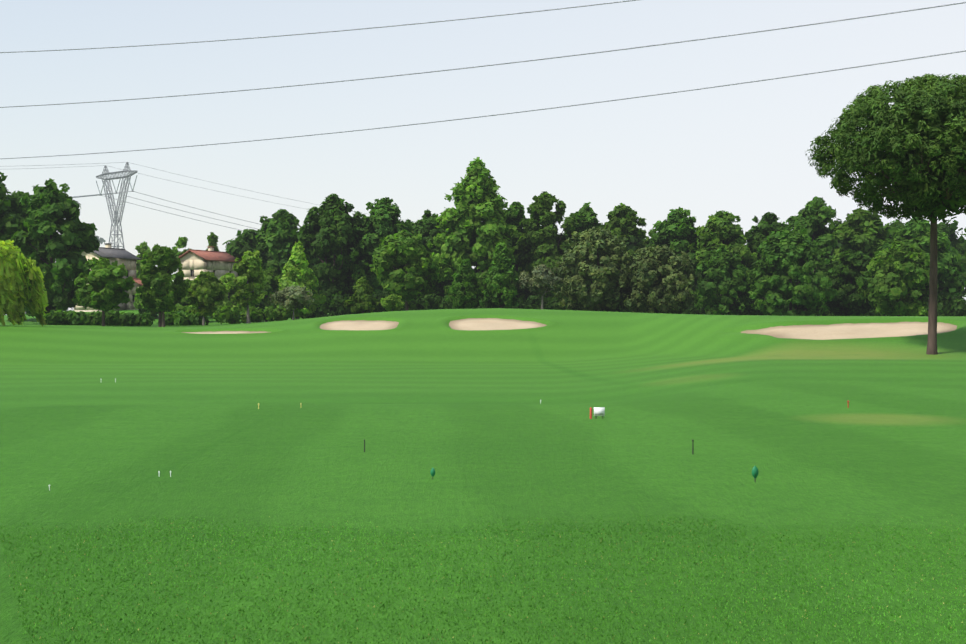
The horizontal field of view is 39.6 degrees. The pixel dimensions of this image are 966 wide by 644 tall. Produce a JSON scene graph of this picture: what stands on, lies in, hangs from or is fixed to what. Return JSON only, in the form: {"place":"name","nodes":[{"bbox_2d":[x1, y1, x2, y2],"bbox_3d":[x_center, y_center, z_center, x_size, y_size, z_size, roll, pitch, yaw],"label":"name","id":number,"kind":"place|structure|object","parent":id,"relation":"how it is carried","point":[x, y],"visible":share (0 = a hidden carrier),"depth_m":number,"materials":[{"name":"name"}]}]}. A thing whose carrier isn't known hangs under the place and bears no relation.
{"place":"outdoors","nodes":[
{"label":"outdoors","id":0,"kind":"place"},
{"bbox_2d":[0,308,965,643],"bbox_3d":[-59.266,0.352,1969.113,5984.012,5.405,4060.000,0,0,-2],"label":"ground","id":1,"kind":"structure","parent":0,"point":[102,426],"depth_m":15.47,"materials":[{"name":"green plant"}]},
{"bbox_2d":[0,172,37,317],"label":"tree","id":2,"kind":"object","parent":1,"relation":"on","point":[11,207],"visible":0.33,"depth_m":174.00,"materials":[{"name":"green plant"}]},
{"bbox_2d":[0,239,48,326],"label":"willow tree","id":3,"kind":"object","parent":1,"relation":"on","point":[21,279],"visible":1,"depth_m":126.77,"materials":[{"name":"green plant"}]},
{"bbox_2d":[6,191,54,320],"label":"tree","id":4,"kind":"object","parent":1,"relation":"on","point":[24,215],"visible":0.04,"depth_m":192.82,"materials":[{"name":"green plant"}]},
{"bbox_2d":[9,178,99,317],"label":"tree","id":5,"kind":"object","parent":1,"relation":"on","point":[50,207],"visible":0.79,"depth_m":168.18,"materials":[{"name":"green plant"}]},
{"bbox_2d":[71,236,105,310],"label":"tree","id":6,"kind":"object","parent":1,"relation":"on","point":[101,240],"depth_m":426.69,"materials":[{"name":"green plant"}]},
{"bbox_2d":[74,257,134,325],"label":"young tree","id":7,"kind":"object","parent":1,"relation":"on","point":[106,287],"visible":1,"depth_m":149.61,"materials":[{"name":"green plant"}]},
{"bbox_2d":[74,243,140,311],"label":"house","id":8,"kind":"structure","parent":1,"relation":"on","point":[125,257],"depth_m":212.77,"materials":[{"name":"paint"}]},
{"bbox_2d":[96,162,137,248],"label":"pylon","id":9,"kind":"object","parent":1,"relation":"on","point":[102,176],"visible":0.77,"depth_m":377.14,"materials":[{"name":"grey metal"}]},
{"bbox_2d":[25,162,413,230],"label":"power lines","id":10,"kind":"object","parent":9,"relation":"attached to","point":[163,199],"visible":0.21,"depth_m":387.79,"materials":[{"name":"silver metal"}]},
{"bbox_2d":[44,309,209,325],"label":"farm hedge","id":11,"kind":"object","parent":1,"relation":"on","point":[64,317],"visible":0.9,"depth_m":157.07,"materials":[{"name":"green plant"}]},
{"bbox_2d":[126,278,142,309],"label":"house annex","id":12,"kind":"object","parent":1,"relation":"on","point":[131,293],"visible":0.15,"depth_m":213.15,"materials":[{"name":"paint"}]},
{"bbox_2d":[135,241,155,277],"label":"tree","id":13,"kind":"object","parent":1,"relation":"on","point":[142,247],"depth_m":282.24,"materials":[{"name":"plant"}]},
{"bbox_2d":[133,280,173,316],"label":"tree","id":14,"kind":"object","parent":1,"relation":"on","point":[139,306],"depth_m":197.21,"materials":[{"name":"green plant"}]},
{"bbox_2d":[136,243,188,326],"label":"young tree","id":15,"kind":"object","parent":1,"relation":"on","point":[163,296],"visible":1,"depth_m":150.03,"materials":[{"name":"green plant"}]},
{"bbox_2d":[171,236,191,280],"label":"tree","id":16,"kind":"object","parent":1,"relation":"on","point":[181,242],"depth_m":267.44,"materials":[{"name":"green plant"}]},
{"bbox_2d":[171,278,196,306],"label":"screen tree","id":17,"kind":"object","parent":1,"relation":"on","point":[184,302],"visible":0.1,"depth_m":188.25,"materials":[{"name":"green plant"}]},
{"bbox_2d":[185,271,226,324],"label":"young tree","id":18,"kind":"object","parent":1,"relation":"on","point":[206,290],"visible":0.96,"depth_m":156.37,"materials":[{"name":"green plant"}]},
{"bbox_2d":[178,246,240,279],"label":"house","id":19,"kind":"structure","parent":1,"relation":"on","point":[219,264],"depth_m":218.60,"materials":[{"name":"paint"}]},
{"bbox_2d":[206,232,218,250],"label":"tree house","id":20,"kind":"structure","parent":1,"relation":"on","point":[212,238],"depth_m":273.12,"materials":[{"name":"green plant"}]},
{"bbox_2d":[181,331,267,333],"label":"bunker sand","id":21,"kind":"structure","parent":1,"relation":"on","point":[223,332],"depth_m":123.54,"materials":[{"name":"beige sand"}]},
{"bbox_2d":[208,292,242,316],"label":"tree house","id":22,"kind":"structure","parent":1,"relation":"on","point":[211,314],"depth_m":196.68,"materials":[{"name":"green plant"}]},
{"bbox_2d":[214,273,244,315],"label":"screen tree","id":23,"kind":"object","parent":1,"relation":"on","point":[230,286],"visible":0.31,"depth_m":187.89,"materials":[{"name":"green plant"}]},
{"bbox_2d":[173,303,286,323],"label":"farm hedge","id":24,"kind":"object","parent":1,"relation":"on","point":[227,314],"visible":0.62,"depth_m":167.21,"materials":[{"name":"green plant"}]},
{"bbox_2d":[230,250,267,322],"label":"young tree","id":25,"kind":"object","parent":1,"relation":"on","point":[248,268],"visible":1,"depth_m":158.52,"materials":[{"name":"green plant"}]},
{"bbox_2d":[253,267,281,321],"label":"screen tree","id":26,"kind":"object","parent":1,"relation":"on","point":[271,283],"visible":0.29,"depth_m":188.06,"materials":[{"name":"green plant"}]},
{"bbox_2d":[222,215,313,284],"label":"tree","id":27,"kind":"object","parent":1,"relation":"on","point":[246,240],"visible":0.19,"depth_m":228.20,"materials":[{"name":"green plant"}]},
{"bbox_2d":[253,209,314,298],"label":"tree","id":28,"kind":"object","parent":1,"relation":"on","point":[279,231],"visible":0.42,"depth_m":204.57,"materials":[{"name":"green plant"}]},
{"bbox_2d":[269,285,314,319],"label":"olive tree","id":29,"kind":"object","parent":1,"relation":"on","point":[292,298],"visible":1,"depth_m":150.74,"materials":[{"name":"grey plant"}]},
{"bbox_2d":[277,241,325,318],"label":"cone tree","id":30,"kind":"object","parent":1,"relation":"on","point":[298,270],"visible":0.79,"depth_m":170.67,"materials":[{"name":"green plant"}]},
{"bbox_2d":[273,227,353,284],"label":"tree","id":31,"kind":"object","parent":1,"relation":"on","point":[316,259],"visible":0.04,"depth_m":226.51,"materials":[{"name":"green plant"}]},
{"bbox_2d":[290,193,373,315],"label":"tree","id":32,"kind":"object","parent":1,"relation":"on","point":[329,218],"visible":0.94,"depth_m":197.06,"materials":[{"name":"green plant"}]},
{"bbox_2d":[253,291,452,322],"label":"hedge","id":33,"kind":"object","parent":1,"relation":"on","point":[336,306],"visible":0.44,"depth_m":185.69,"materials":[{"name":"green plant"}]},
{"bbox_2d":[320,320,398,329],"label":"bunker sand","id":34,"kind":"structure","parent":1,"relation":"on","point":[360,325],"depth_m":122.38,"materials":[{"name":"beige sand"}]},
{"bbox_2d":[344,276,378,313],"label":"tree","id":35,"kind":"object","parent":1,"relation":"on","point":[365,298],"visible":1,"depth_m":158.82,"materials":[{"name":"green plant"}]},
{"bbox_2d":[337,197,418,304],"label":"tree","id":36,"kind":"object","parent":1,"relation":"on","point":[379,222],"visible":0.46,"depth_m":197.37,"materials":[{"name":"green plant"}]},
{"bbox_2d":[380,293,403,310],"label":"shrub","id":37,"kind":"object","parent":1,"relation":"on","point":[387,303],"visible":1,"depth_m":157.21,"materials":[{"name":"green plant"}]},
{"bbox_2d":[369,229,441,310],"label":"tree","id":38,"kind":"object","parent":1,"relation":"on","point":[407,278],"visible":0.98,"depth_m":173.51,"materials":[{"name":"green plant"}]},
{"bbox_2d":[430,468,434,476],"bbox_3d":[-0.541,1.685,14.474,0.053,0.232,0.008,0,0,-2],"label":"tee marker","id":39,"kind":"object","parent":1,"relation":"on","point":[432,471],"visible":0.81,"depth_m":14.47,"materials":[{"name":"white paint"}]},
{"bbox_2d":[413,209,453,309],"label":"tree","id":40,"kind":"object","parent":1,"relation":"on","point":[427,223],"visible":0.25,"depth_m":203.79,"materials":[{"name":"green plant"}]},
{"bbox_2d":[445,259,484,308],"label":"conifer tree","id":41,"kind":"object","parent":1,"relation":"on","point":[465,290],"visible":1,"depth_m":167.32,"materials":[{"name":"green plant"}]},
{"bbox_2d":[432,157,517,306],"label":"tall tree","id":42,"kind":"object","parent":1,"relation":"on","point":[478,229],"visible":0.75,"depth_m":192.40,"materials":[{"name":"green plant"}]},
{"bbox_2d":[449,318,546,329],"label":"bunker sand","id":43,"kind":"structure","parent":1,"relation":"on","point":[484,324],"depth_m":121.12,"materials":[{"name":"beige sand"}]},
{"bbox_2d":[482,241,518,307],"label":"conifer tree","id":44,"kind":"object","parent":1,"relation":"on","point":[501,290],"visible":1,"depth_m":169.36,"materials":[{"name":"green plant"}]},
{"bbox_2d":[438,295,567,309],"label":"hedge","id":45,"kind":"object","parent":1,"relation":"on","point":[532,303],"visible":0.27,"depth_m":186.25,"materials":[{"name":"green plant"}]},
{"bbox_2d":[504,201,541,305],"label":"tree","id":46,"kind":"object","parent":1,"relation":"on","point":[515,215],"visible":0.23,"depth_m":204.54,"materials":[{"name":"green plant"}]},
{"bbox_2d":[519,264,563,308],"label":"olive tree","id":47,"kind":"object","parent":1,"relation":"on","point":[543,280],"visible":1,"depth_m":159.37,"materials":[{"name":"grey plant"}]},
{"bbox_2d":[512,191,580,307],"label":"tree","id":48,"kind":"object","parent":1,"relation":"on","point":[545,239],"visible":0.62,"depth_m":198.39,"materials":[{"name":"green plant"}]},
{"bbox_2d":[558,202,604,287],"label":"tree","id":49,"kind":"object","parent":1,"relation":"on","point":[584,217],"visible":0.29,"depth_m":204.65,"materials":[{"name":"green plant"}]},
{"bbox_2d":[552,227,634,311],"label":"tree","id":50,"kind":"object","parent":1,"relation":"on","point":[602,270],"visible":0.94,"depth_m":161.85,"materials":[{"name":"green plant"}]},
{"bbox_2d":[594,407,604,418],"bbox_3d":[2.087,1.685,24.082,0.193,0.303,0.034,0,0,-2],"label":"sign","id":51,"kind":"object","parent":1,"relation":"on","point":[599,411],"visible":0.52,"depth_m":24.07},
{"bbox_2d":[264,282,965,314],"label":"hedge understorey","id":52,"kind":"object","parent":1,"relation":"on","point":[958,296],"visible":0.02,"depth_m":214.36,"materials":[{"name":"green plant"}]},
{"bbox_2d":[598,203,650,294],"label":"tree","id":53,"kind":"object","parent":1,"relation":"on","point":[624,219],"visible":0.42,"depth_m":202.85,"materials":[{"name":"green plant"}]},
{"bbox_2d":[625,228,653,256],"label":"tree","id":54,"kind":"object","parent":1,"relation":"on","point":[632,243],"visible":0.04,"depth_m":237.46,"materials":[{"name":"green plant"}]},
{"bbox_2d":[557,297,750,314],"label":"hedge","id":55,"kind":"object","parent":1,"relation":"on","point":[695,310],"visible":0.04,"depth_m":188.49,"materials":[{"name":"green plant"}]},
{"bbox_2d":[613,244,701,313],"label":"tree","id":56,"kind":"object","parent":1,"relation":"on","point":[658,281],"visible":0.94,"depth_m":158.29,"materials":[{"name":"green plant"}]},
{"bbox_2d":[648,207,698,304],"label":"tree","id":57,"kind":"object","parent":1,"relation":"on","point":[677,228],"visible":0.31,"depth_m":199.26,"materials":[{"name":"green plant"}]},
{"bbox_2d":[694,246,750,314],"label":"tree","id":58,"kind":"object","parent":1,"relation":"on","point":[728,279],"visible":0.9,"depth_m":179.29,"materials":[{"name":"green plant"}]},
{"bbox_2d":[688,210,759,308],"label":"tree","id":59,"kind":"object","parent":1,"relation":"on","point":[717,231],"visible":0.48,"depth_m":195.09,"materials":[{"name":"green plant"}]},
{"bbox_2d":[752,466,757,482],"bbox_3d":[2.882,1.661,14.215,0.072,0.279,0.011,0,0,-2],"label":"tee marker","id":60,"kind":"object","parent":1,"relation":"on","point":[754,471],"visible":0.75,"depth_m":14.21,"materials":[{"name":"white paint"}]},
{"bbox_2d":[740,212,796,302],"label":"tree","id":61,"kind":"object","parent":1,"relation":"on","point":[768,223],"visible":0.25,"depth_m":197.52,"materials":[{"name":"green plant"}]},
{"bbox_2d":[748,227,837,315],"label":"hornbeam tree","id":62,"kind":"object","parent":1,"relation":"on","point":[788,251],"visible":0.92,"depth_m":170.69,"materials":[{"name":"green plant"}]},
{"bbox_2d":[782,196,851,306],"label":"tree","id":63,"kind":"object","parent":1,"relation":"on","point":[815,215],"visible":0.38,"depth_m":194.94,"materials":[{"name":"green plant"}]},
{"bbox_2d":[830,220,845,254],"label":"tree","id":64,"kind":"object","parent":1,"relation":"on","point":[840,243],"depth_m":244.54,"materials":[{"name":"green plant"}]},
{"bbox_2d":[741,322,956,339],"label":"bunker sand","id":65,"kind":"structure","parent":1,"relation":"on","point":[846,331],"depth_m":83.45,"materials":[{"name":"beige sand"}]},
{"bbox_2d":[824,249,874,315],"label":"tree","id":66,"kind":"object","parent":1,"relation":"on","point":[851,300],"visible":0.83,"depth_m":175.02,"materials":[{"name":"green plant"}]},
{"bbox_2d":[741,298,965,315],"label":"hedge","id":67,"kind":"object","parent":1,"relation":"on","point":[958,308],"visible":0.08,"depth_m":183.99,"materials":[{"name":"green plant"}]},
{"bbox_2d":[823,207,891,313],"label":"tree","id":68,"kind":"object","parent":1,"relation":"on","point":[863,231],"visible":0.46,"depth_m":191.81,"materials":[{"name":"green plant"}]},
{"bbox_2d":[864,218,905,254],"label":"tree","id":69,"kind":"object","parent":1,"relation":"on","point":[897,224],"depth_m":232.53,"materials":[{"name":"green plant"}]},
{"bbox_2d":[805,73,965,354],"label":"stone pine tree","id":70,"kind":"object","parent":1,"relation":"on","point":[909,144],"visible":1,"depth_m":69.53,"materials":[{"name":"green plant"}]},
{"bbox_2d":[856,241,937,315],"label":"tree","id":71,"kind":"object","parent":1,"relation":"on","point":[898,279],"visible":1,"depth_m":165.26,"materials":[{"name":"green plant"}]},
{"bbox_2d":[882,217,965,306],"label":"tree","id":72,"kind":"object","parent":1,"relation":"on","point":[914,232],"visible":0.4,"depth_m":187.64,"materials":[{"name":"green plant"}]},
{"bbox_2d":[937,220,965,302],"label":"tree","id":73,"kind":"object","parent":1,"relation":"on","point":[958,243],"visible":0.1,"depth_m":232.36,"materials":[{"name":"green plant"}]},
{"bbox_2d":[0,0,965,158],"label":"cables","id":74,"kind":"object","parent":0,"point":[473,67],"visible":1,"depth_m":131.33,"materials":[{"name":"silver metal"}]},
{"bbox_2d":[0,0,965,314],"label":"sky","id":75,"kind":"structure","parent":0,"point":[739,149],"materials":[{"name":"white"}]}
]}

